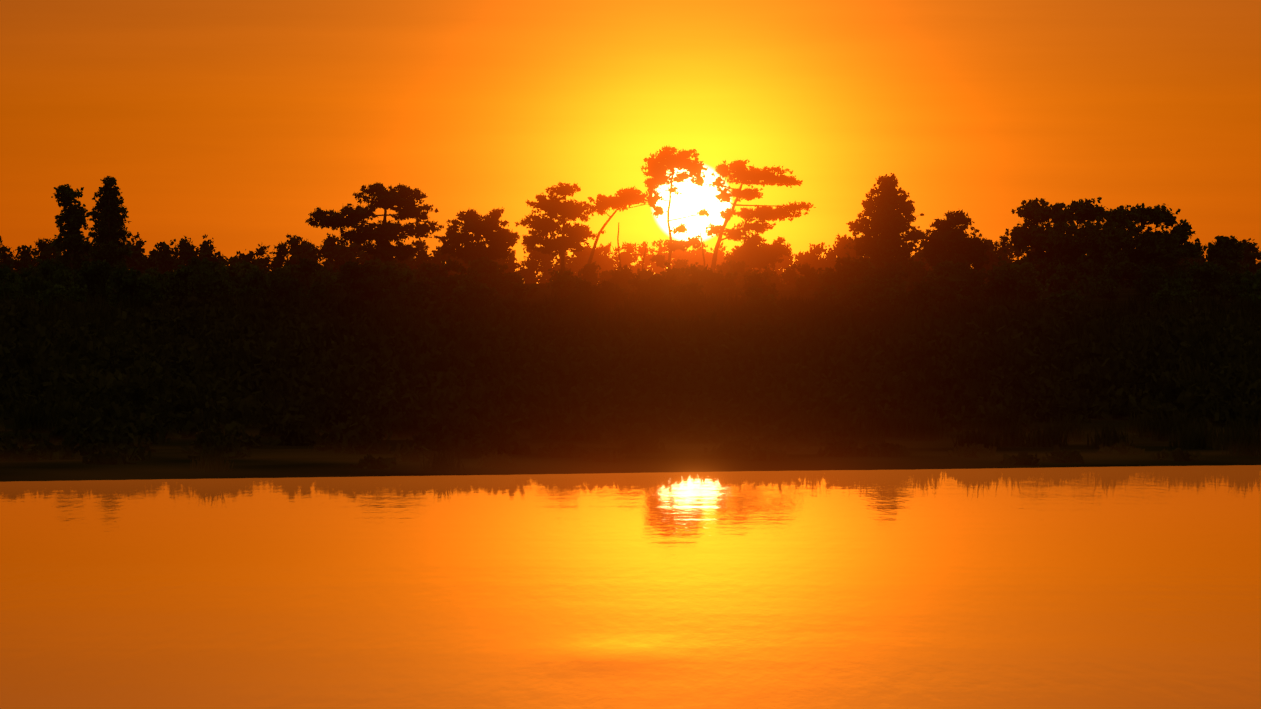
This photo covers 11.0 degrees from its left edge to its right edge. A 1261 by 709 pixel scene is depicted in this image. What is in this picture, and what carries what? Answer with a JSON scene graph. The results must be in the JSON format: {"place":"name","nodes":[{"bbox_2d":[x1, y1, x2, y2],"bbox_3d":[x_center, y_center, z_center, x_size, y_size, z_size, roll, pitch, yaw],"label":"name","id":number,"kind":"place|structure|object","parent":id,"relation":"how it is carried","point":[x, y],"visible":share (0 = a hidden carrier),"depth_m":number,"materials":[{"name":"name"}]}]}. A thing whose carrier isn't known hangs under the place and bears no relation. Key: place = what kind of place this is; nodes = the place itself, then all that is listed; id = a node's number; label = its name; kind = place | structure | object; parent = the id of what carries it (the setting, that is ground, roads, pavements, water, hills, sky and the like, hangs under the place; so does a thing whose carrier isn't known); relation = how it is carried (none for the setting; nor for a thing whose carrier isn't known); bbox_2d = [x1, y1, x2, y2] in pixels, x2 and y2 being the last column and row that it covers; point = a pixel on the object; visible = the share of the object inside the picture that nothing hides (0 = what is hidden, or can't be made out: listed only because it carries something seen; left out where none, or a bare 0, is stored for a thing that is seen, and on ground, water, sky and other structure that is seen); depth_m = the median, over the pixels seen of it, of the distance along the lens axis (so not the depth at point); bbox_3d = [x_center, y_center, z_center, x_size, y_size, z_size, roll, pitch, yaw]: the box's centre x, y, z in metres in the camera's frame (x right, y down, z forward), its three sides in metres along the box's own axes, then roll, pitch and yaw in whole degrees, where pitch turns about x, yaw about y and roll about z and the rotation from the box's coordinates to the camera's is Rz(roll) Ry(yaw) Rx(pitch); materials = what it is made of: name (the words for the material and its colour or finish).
{"place":"outdoors","nodes":[
{"label":"outdoors","id":0,"kind":"place"},
{"bbox_2d":[0,465,1260,708],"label":"lake water","id":1,"kind":"structure","parent":0,"point":[1096,587],"depth_m":15.08,"materials":[{"name":"orange liquid"}]},
{"bbox_2d":[0,283,1260,481],"bbox_3d":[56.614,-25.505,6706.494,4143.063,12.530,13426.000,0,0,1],"label":"ground","id":2,"kind":"structure","parent":0,"point":[264,461],"depth_m":29.33,"materials":[{"name":"black"}]},
{"bbox_2d":[50,184,92,270],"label":"tree","id":3,"kind":"object","parent":2,"relation":"on","point":[73,216],"visible":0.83,"depth_m":486.08,"materials":[{"name":"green plant"}]},
{"bbox_2d":[81,176,132,274],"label":"birch tree","id":4,"kind":"object","parent":2,"relation":"on","point":[107,218],"visible":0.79,"depth_m":493.07,"materials":[{"name":"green plant"}]},
{"bbox_2d":[305,182,443,261],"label":"tree","id":5,"kind":"object","parent":2,"relation":"on","point":[384,234],"visible":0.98,"depth_m":512.58,"materials":[{"name":"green plant"}]},
{"bbox_2d":[434,207,519,264],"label":"tree","id":6,"kind":"object","parent":2,"relation":"on","point":[496,235],"visible":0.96,"depth_m":566.25,"materials":[{"name":"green plant"}]},
{"bbox_2d":[515,182,605,268],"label":"pine","id":7,"kind":"object","parent":2,"relation":"on","point":[576,235],"visible":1,"depth_m":553.81,"materials":[{"name":"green plant"}]},
{"bbox_2d":[585,186,655,269],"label":"leaning pine","id":8,"kind":"object","parent":2,"relation":"on","point":[624,198],"visible":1,"depth_m":539.67,"materials":[{"name":"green plant"}]},
{"bbox_2d":[0,256,1255,309],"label":"trees","id":9,"kind":"object","parent":2,"relation":"on","point":[958,281],"visible":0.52,"depth_m":245.51,"materials":[{"name":"green plant"}]},
{"bbox_2d":[0,287,1260,472],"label":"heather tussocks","id":10,"kind":"object","parent":2,"relation":"on","point":[90,376],"visible":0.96,"depth_m":48.62,"materials":[{"name":"green plant"}]},
{"bbox_2d":[0,254,1260,310],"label":"trees","id":11,"kind":"object","parent":2,"relation":"on","point":[208,279],"visible":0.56,"depth_m":263.26,"materials":[{"name":"green plant"}]},
{"bbox_2d":[0,233,1260,283],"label":"trees","id":12,"kind":"object","parent":2,"relation":"on","point":[185,252],"visible":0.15,"depth_m":1162.83,"materials":[{"name":"green plant"}]},
{"bbox_2d":[12,232,1260,280],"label":"broadleaf forest","id":13,"kind":"object","parent":2,"relation":"on","point":[162,259],"visible":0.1,"depth_m":1166.66,"materials":[{"name":"green plant"}]},
{"bbox_2d":[641,145,709,268],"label":"tree","id":14,"kind":"object","parent":2,"relation":"on","point":[669,158],"visible":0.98,"depth_m":539.38,"materials":[{"name":"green plant"}]},
{"bbox_2d":[700,159,815,272],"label":"tree","id":15,"kind":"object","parent":2,"relation":"on","point":[741,172],"visible":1,"depth_m":539.15,"materials":[{"name":"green plant"}]},
{"bbox_2d":[725,232,792,273],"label":"tree","id":16,"kind":"object","parent":2,"relation":"on","point":[752,252],"visible":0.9,"depth_m":524.97,"materials":[{"name":"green plant"}]},
{"bbox_2d":[844,173,925,278],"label":"tree","id":17,"kind":"object","parent":2,"relation":"on","point":[887,223],"visible":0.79,"depth_m":444.96,"materials":[{"name":"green plant"}]},
{"bbox_2d":[919,209,1009,271],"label":"tree","id":18,"kind":"object","parent":2,"relation":"on","point":[947,236],"visible":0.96,"depth_m":512.29,"materials":[{"name":"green plant"}]},
{"bbox_2d":[992,197,1209,291],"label":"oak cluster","id":19,"kind":"object","parent":2,"relation":"on","point":[1111,241],"visible":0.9,"depth_m":402.30,"materials":[{"name":"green plant"}]},
{"bbox_2d":[1201,235,1248,275],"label":"tree","id":20,"kind":"object","parent":2,"relation":"on","point":[1220,251],"visible":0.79,"depth_m":565.88,"materials":[{"name":"green plant"}]},
{"bbox_2d":[0,0,1260,283],"label":"sky","id":21,"kind":"structure","parent":0,"point":[231,122],"materials":[{"name":"orange"}]}
]}

